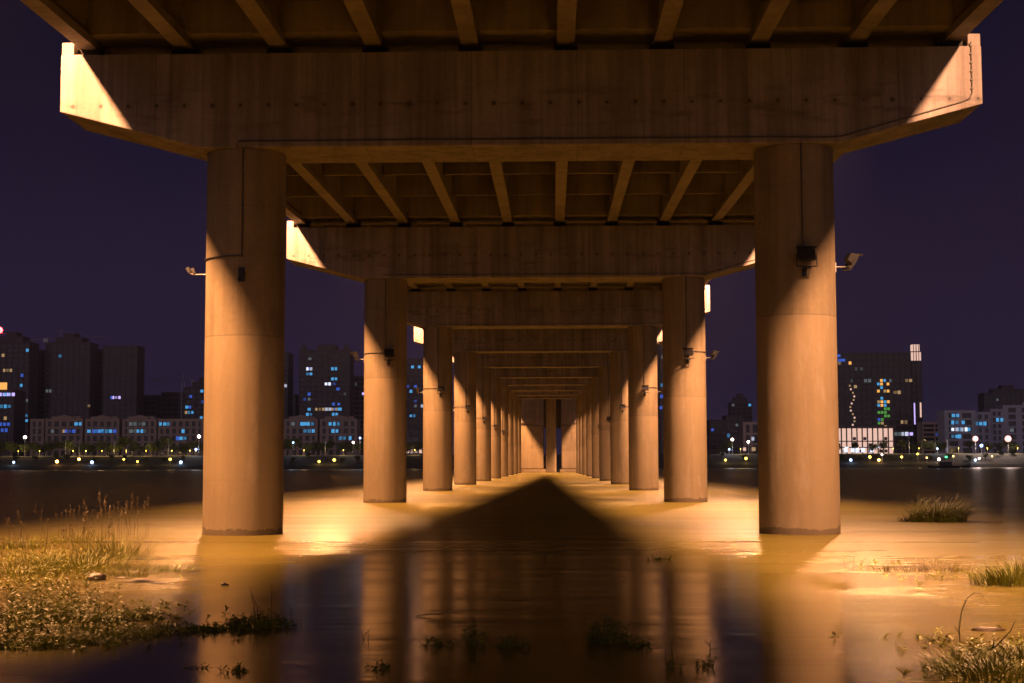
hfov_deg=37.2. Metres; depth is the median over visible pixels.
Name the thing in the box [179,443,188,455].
tree
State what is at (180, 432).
apartment block
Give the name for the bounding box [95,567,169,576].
grass tuft
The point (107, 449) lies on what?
tree
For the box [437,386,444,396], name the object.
floodlight
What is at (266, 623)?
water plant
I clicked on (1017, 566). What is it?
grass tuft
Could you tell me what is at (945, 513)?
grass tuft
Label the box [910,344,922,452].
slim tower
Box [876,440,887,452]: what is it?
tree
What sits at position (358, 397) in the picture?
apartment tower
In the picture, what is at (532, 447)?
wall pier
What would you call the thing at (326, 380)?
apartment tower
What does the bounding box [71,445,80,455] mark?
tree
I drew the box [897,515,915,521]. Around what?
grass tuft
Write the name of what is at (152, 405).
apartment block
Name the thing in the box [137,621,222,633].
water plant
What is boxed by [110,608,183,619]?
weed clump
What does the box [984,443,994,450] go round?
tree
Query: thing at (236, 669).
water plant
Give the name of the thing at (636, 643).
water plant
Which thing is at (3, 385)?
rooftop sign
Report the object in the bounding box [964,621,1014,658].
twig
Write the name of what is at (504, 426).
bridge pier
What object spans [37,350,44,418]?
apartment tower
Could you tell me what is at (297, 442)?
tree
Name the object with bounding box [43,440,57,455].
tree
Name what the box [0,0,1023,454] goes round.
sky
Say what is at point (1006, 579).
grass tuft
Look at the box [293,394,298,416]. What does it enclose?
apartment tower
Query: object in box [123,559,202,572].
grass tuft
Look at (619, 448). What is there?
bridge pier
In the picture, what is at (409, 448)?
tree
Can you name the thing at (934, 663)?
grass tuft
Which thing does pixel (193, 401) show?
apartment tower
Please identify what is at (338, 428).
apartment block
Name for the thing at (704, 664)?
water plant
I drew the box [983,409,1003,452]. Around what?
office block
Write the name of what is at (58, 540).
grass tuft
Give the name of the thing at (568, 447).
wall pier
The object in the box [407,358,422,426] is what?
apartment tower
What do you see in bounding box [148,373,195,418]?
tower crane
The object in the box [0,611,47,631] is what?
weed clump
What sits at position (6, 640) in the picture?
weed clump
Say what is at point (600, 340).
cap beam
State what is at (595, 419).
bridge pier
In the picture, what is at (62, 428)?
apartment block
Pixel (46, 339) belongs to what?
tower crane
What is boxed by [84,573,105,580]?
rock
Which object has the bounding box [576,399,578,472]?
bridge pier
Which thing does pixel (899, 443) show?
tree
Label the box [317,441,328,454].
tree
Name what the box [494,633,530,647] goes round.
water plant
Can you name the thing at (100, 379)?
apartment tower
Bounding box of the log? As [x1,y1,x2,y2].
[125,579,159,582]
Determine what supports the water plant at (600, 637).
on the river water
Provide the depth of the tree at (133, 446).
759.76 m
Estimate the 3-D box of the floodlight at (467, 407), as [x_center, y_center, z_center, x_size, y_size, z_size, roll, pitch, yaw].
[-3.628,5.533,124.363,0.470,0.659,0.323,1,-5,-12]
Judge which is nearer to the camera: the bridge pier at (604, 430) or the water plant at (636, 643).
the water plant at (636, 643)
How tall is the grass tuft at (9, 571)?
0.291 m
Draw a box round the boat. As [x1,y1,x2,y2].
[926,456,970,467]
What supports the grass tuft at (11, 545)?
on the river water
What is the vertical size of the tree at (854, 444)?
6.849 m
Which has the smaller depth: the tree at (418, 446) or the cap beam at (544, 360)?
the cap beam at (544, 360)
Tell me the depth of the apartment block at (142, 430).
819.48 m
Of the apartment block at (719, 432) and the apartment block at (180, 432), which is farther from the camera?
the apartment block at (719, 432)
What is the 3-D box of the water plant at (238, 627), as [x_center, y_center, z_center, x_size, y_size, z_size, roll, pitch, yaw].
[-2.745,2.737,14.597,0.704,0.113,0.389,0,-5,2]
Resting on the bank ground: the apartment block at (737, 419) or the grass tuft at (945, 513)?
the apartment block at (737, 419)
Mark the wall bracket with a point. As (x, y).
(241, 274)
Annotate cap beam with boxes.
[60,34,982,162]
[287,221,754,282]
[407,285,709,328]
[414,327,661,352]
[453,353,609,367]
[491,368,598,377]
[501,378,590,385]
[508,385,585,390]
[514,391,581,395]
[518,395,578,398]
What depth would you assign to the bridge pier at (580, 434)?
273.98 m
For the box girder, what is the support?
on the wall pier at (532, 447)
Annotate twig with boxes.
[226,589,258,626]
[271,584,272,618]
[416,611,463,615]
[704,637,721,654]
[954,593,987,645]
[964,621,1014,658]
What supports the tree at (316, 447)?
on the bank ground
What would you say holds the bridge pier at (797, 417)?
on the riverbed ground
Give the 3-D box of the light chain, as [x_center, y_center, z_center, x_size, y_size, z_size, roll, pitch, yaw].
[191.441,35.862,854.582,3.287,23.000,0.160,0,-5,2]
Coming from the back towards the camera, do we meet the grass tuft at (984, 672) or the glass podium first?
the glass podium
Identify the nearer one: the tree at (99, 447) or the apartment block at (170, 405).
the tree at (99, 447)
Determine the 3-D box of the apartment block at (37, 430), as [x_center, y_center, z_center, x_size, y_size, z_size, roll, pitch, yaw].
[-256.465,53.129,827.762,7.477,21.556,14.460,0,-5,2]
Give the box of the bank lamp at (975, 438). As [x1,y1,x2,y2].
[973,436,977,448]
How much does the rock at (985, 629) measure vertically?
0.081 m
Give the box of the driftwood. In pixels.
[149,582,169,583]
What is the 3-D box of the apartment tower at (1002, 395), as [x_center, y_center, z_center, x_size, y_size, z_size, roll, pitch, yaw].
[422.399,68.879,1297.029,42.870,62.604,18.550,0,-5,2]
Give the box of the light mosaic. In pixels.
[877,379,889,425]
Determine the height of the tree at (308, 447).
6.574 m
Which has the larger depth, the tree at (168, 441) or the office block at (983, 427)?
the office block at (983, 427)
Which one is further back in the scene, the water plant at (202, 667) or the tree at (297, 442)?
the tree at (297, 442)
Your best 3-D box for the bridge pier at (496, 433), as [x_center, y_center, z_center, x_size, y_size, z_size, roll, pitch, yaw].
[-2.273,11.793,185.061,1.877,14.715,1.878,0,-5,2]
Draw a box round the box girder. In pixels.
[521,399,543,422]
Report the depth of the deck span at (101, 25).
34.85 m
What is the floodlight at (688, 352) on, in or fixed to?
attached to the bridge pier at (684, 409)
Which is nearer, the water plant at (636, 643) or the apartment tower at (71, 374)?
the water plant at (636, 643)
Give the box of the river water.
[0,467,1023,682]
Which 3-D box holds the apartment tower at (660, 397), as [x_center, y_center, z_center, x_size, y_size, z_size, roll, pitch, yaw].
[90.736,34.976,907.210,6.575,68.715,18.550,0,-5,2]
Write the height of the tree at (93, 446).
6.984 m
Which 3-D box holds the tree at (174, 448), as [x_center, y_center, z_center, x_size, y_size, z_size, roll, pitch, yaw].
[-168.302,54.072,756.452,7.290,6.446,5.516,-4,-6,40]
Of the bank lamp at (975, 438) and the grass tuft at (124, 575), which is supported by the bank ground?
the bank lamp at (975, 438)
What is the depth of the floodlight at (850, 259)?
35.22 m
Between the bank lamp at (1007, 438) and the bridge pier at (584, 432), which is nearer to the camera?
the bridge pier at (584, 432)
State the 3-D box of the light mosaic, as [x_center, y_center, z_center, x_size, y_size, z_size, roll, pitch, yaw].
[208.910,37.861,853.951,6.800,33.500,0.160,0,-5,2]
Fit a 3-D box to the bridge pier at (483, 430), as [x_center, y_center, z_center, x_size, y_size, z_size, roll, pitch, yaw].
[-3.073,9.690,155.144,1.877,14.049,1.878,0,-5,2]
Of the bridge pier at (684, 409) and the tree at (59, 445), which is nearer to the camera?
the bridge pier at (684, 409)
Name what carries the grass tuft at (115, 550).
on the river water
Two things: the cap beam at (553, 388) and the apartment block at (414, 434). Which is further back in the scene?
the apartment block at (414, 434)
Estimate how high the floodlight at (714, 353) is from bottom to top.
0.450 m
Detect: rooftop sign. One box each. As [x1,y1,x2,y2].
[0,382,6,391]
[837,354,844,361]
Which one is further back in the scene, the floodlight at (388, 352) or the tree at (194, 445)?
the tree at (194, 445)
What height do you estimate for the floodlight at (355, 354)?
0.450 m
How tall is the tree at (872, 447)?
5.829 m
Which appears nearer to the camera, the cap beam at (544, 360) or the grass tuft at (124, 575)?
the grass tuft at (124, 575)
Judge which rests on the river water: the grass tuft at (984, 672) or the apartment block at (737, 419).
the grass tuft at (984, 672)
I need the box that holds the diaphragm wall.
[544,399,560,428]
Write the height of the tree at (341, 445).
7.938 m
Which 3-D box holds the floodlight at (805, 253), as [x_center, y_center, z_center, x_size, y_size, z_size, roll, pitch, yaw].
[6.639,-1.815,34.326,0.470,0.659,0.323,0,-5,-2]
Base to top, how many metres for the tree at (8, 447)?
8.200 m
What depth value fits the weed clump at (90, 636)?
13.48 m
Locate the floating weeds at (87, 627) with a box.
[0,534,242,650]
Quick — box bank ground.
[0,453,1023,469]
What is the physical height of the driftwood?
0.058 m
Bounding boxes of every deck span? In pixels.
[20,0,1003,53]
[105,39,936,224]
[308,218,753,288]
[407,285,660,291]
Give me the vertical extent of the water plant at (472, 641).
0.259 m
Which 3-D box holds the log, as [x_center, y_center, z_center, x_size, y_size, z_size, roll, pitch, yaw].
[-5.020,3.265,20.646,0.511,0.087,0.155,0,-5,2]
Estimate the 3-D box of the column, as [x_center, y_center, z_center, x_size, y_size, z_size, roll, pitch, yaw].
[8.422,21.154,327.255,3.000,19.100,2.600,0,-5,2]
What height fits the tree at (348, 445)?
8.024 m
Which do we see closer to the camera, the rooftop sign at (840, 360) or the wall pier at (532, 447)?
the wall pier at (532, 447)
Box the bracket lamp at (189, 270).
[185,267,205,274]
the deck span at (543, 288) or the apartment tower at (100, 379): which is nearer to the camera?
the deck span at (543, 288)
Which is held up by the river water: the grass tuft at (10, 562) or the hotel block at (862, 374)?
the grass tuft at (10, 562)
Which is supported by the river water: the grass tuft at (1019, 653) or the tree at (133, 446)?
the grass tuft at (1019, 653)
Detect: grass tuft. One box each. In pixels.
[0,511,69,549]
[0,524,112,566]
[0,561,73,577]
[7,516,162,572]
[34,506,104,543]
[61,492,173,559]
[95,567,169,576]
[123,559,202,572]
[848,561,928,572]
[879,555,992,572]
[881,493,1012,521]
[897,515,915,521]
[910,644,1002,670]
[919,647,1023,682]
[956,561,1023,586]
[974,637,1023,662]
[977,554,1023,580]
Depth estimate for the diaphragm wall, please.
349.68 m
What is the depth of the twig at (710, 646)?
12.62 m
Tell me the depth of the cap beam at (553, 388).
244.47 m
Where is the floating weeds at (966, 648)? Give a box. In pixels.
[830,559,1023,681]
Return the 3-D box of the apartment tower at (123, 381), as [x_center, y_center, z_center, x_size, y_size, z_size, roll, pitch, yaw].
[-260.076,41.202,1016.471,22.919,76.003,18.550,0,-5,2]
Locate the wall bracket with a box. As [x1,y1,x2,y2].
[237,267,245,281]
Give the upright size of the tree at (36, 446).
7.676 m
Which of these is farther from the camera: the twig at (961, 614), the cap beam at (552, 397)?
the cap beam at (552, 397)
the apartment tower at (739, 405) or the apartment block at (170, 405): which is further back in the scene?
the apartment tower at (739, 405)
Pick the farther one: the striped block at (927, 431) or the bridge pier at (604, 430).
the striped block at (927, 431)
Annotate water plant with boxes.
[75,625,166,638]
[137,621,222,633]
[184,663,212,668]
[193,622,260,631]
[216,662,248,672]
[227,607,300,628]
[365,659,390,668]
[417,633,454,645]
[457,617,488,645]
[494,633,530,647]
[582,612,632,643]
[625,635,652,647]
[647,555,672,560]
[664,655,684,668]
[695,654,715,666]
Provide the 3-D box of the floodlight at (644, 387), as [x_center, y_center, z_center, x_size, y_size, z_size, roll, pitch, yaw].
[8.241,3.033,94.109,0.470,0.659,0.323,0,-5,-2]
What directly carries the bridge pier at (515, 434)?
on the riverbed ground
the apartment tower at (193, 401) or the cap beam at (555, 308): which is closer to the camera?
the cap beam at (555, 308)
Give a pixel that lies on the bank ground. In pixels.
(195, 462)
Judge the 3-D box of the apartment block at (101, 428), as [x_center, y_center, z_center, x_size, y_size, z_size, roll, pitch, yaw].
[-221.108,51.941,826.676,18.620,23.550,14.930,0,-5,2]
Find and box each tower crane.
[43,330,109,341]
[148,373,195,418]
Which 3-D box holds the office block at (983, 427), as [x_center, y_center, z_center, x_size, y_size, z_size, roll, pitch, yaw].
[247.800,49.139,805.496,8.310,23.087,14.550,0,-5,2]
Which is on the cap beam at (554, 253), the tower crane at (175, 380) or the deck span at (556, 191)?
the deck span at (556, 191)
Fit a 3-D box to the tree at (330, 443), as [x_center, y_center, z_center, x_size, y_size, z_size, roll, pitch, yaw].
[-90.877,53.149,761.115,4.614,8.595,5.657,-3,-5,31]
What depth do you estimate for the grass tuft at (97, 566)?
22.95 m
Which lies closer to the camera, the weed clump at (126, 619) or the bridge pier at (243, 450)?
the weed clump at (126, 619)
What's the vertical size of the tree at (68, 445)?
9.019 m
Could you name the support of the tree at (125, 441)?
on the bank ground
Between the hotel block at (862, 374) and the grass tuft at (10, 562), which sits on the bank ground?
the hotel block at (862, 374)
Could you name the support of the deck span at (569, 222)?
on the cap beam at (555, 308)
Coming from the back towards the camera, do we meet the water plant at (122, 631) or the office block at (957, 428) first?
the office block at (957, 428)
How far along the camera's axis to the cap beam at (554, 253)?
64.88 m
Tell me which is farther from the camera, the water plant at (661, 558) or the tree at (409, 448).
the tree at (409, 448)
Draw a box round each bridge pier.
[202,148,285,535]
[363,278,406,502]
[423,327,452,490]
[454,352,475,484]
[476,367,490,480]
[491,378,500,477]
[501,385,507,476]
[508,391,513,474]
[514,395,517,473]
[518,399,520,472]
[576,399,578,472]
[579,395,581,473]
[582,390,585,474]
[586,385,591,475]
[591,377,598,477]
[599,367,610,480]
[610,351,628,483]
[628,326,658,489]
[662,277,707,501]
[753,143,840,534]
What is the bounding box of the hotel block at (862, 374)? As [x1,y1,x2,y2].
[837,352,912,452]
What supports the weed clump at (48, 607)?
on the river water
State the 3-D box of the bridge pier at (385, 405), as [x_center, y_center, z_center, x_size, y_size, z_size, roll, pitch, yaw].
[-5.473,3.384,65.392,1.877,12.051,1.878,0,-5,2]
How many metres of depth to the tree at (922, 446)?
741.16 m
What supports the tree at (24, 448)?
on the bank ground
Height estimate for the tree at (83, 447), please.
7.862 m
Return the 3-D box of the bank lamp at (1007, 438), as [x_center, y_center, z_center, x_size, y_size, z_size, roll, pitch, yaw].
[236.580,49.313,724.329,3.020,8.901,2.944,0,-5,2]
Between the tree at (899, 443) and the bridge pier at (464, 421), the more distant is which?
the tree at (899, 443)
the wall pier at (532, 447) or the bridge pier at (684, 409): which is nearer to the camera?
the bridge pier at (684, 409)
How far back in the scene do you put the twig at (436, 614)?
15.85 m
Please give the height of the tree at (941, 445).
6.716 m
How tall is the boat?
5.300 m
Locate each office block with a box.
[0,390,25,455]
[937,410,976,452]
[975,412,991,452]
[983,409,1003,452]
[995,405,1023,452]
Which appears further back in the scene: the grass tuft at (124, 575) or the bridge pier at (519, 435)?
the bridge pier at (519, 435)
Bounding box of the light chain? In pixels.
[849,385,854,425]
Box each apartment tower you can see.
[0,332,38,455]
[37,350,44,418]
[44,333,98,418]
[97,349,102,415]
[102,345,144,418]
[183,377,203,418]
[284,352,292,418]
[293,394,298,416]
[299,344,353,418]
[354,376,363,454]
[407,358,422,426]
[657,344,663,453]
[728,394,751,421]
[978,385,1023,411]
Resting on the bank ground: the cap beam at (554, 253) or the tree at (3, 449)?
the tree at (3, 449)
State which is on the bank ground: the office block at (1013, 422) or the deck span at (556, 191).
the office block at (1013, 422)
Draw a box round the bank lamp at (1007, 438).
[1005,436,1010,453]
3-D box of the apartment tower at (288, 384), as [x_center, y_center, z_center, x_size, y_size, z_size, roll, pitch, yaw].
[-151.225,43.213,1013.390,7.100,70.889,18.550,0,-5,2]
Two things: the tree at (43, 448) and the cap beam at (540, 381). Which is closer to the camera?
the cap beam at (540, 381)
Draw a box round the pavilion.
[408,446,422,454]
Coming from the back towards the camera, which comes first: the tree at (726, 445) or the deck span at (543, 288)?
the tree at (726, 445)
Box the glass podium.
[839,426,895,453]
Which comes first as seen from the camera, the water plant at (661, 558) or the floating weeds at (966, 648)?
the floating weeds at (966, 648)
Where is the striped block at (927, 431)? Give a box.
[917,422,937,452]
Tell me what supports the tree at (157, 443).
on the bank ground
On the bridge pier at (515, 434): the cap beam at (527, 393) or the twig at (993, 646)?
the cap beam at (527, 393)
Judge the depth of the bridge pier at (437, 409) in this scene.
94.70 m
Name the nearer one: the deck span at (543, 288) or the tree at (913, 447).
the deck span at (543, 288)
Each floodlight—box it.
[351,352,363,361]
[384,349,394,364]
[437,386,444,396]
[465,405,470,412]
[641,385,648,395]
[683,348,693,363]
[706,350,720,359]
[796,246,817,275]
[835,253,862,271]
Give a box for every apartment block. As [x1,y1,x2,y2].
[30,419,45,455]
[45,415,85,455]
[84,415,121,455]
[122,415,158,455]
[144,395,160,418]
[157,419,203,455]
[161,392,183,418]
[284,415,319,454]
[320,415,359,454]
[407,427,422,445]
[706,420,733,453]
[722,415,744,453]
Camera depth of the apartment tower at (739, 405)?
1195.55 m
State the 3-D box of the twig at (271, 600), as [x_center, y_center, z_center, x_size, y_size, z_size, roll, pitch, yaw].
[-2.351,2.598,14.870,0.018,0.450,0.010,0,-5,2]
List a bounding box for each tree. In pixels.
[0,441,6,455]
[5,442,18,451]
[12,442,22,455]
[19,442,32,455]
[27,442,41,454]
[40,445,46,452]
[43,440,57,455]
[52,440,63,449]
[63,440,78,453]
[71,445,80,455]
[77,441,91,455]
[87,444,96,455]
[95,439,110,455]
[102,442,113,451]
[109,444,124,452]
[117,435,131,454]
[128,440,138,451]
[138,446,148,455]
[145,443,157,452]
[150,438,165,455]
[159,435,173,455]
[169,444,179,455]
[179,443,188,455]
[187,439,200,451]
[284,437,296,454]
[290,437,302,453]
[302,443,314,451]
[311,442,318,450]
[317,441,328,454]
[327,439,335,448]
[332,442,345,454]
[342,441,353,454]
[352,442,363,454]
[407,442,415,454]
[413,441,422,454]
[722,440,734,453]
[851,441,858,448]
[868,444,878,452]
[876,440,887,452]
[897,439,907,452]
[909,443,918,452]
[918,441,927,450]
[924,441,936,452]
[936,442,947,452]
[965,441,974,447]
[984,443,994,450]
[995,443,1004,450]
[1001,439,1011,452]
[1007,442,1019,449]
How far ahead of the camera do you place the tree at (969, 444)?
753.08 m
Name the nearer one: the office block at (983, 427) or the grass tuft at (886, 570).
the grass tuft at (886, 570)
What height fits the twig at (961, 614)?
0.508 m
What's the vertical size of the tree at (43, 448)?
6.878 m
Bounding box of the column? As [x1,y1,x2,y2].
[546,399,555,472]
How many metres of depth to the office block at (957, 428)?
793.14 m
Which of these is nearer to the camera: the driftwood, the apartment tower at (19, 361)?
the driftwood
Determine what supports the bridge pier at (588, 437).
on the riverbed ground
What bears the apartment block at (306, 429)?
on the bank ground
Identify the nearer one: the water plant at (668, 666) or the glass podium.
the water plant at (668, 666)
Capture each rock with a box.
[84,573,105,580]
[971,627,1003,631]
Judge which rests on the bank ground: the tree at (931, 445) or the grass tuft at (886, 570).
the tree at (931, 445)
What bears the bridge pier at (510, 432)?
on the riverbed ground
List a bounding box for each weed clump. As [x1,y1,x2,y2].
[0,597,91,620]
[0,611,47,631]
[0,632,70,650]
[42,629,130,645]
[44,607,144,622]
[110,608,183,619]
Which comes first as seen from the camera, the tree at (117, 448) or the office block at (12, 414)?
the tree at (117, 448)
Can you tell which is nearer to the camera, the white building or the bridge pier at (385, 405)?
the bridge pier at (385, 405)
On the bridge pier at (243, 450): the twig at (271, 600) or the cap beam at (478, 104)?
the cap beam at (478, 104)
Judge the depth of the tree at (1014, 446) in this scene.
739.57 m
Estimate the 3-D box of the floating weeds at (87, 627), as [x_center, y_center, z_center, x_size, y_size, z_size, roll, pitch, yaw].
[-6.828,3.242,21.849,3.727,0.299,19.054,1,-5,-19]
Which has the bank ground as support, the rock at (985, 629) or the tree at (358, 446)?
the tree at (358, 446)
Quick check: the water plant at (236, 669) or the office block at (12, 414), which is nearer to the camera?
the water plant at (236, 669)
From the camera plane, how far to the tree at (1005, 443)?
741.48 m
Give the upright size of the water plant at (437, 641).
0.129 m
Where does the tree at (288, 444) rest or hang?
on the bank ground
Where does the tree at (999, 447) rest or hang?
on the bank ground
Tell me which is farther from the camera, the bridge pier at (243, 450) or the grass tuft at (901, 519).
the grass tuft at (901, 519)
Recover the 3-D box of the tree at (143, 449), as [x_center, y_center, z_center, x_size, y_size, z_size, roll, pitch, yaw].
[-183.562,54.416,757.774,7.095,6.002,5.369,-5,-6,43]
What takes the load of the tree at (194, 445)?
on the bank ground
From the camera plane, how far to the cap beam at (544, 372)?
184.60 m
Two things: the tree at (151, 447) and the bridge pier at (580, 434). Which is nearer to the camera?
the bridge pier at (580, 434)
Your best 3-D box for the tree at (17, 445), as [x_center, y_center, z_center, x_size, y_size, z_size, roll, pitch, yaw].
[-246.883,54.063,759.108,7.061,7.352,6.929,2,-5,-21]
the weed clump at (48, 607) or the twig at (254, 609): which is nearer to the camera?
the twig at (254, 609)
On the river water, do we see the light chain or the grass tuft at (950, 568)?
the grass tuft at (950, 568)
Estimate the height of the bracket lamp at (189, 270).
0.203 m
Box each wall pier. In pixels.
[521,423,545,471]
[560,423,575,471]
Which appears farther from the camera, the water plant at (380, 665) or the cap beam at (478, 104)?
the cap beam at (478, 104)

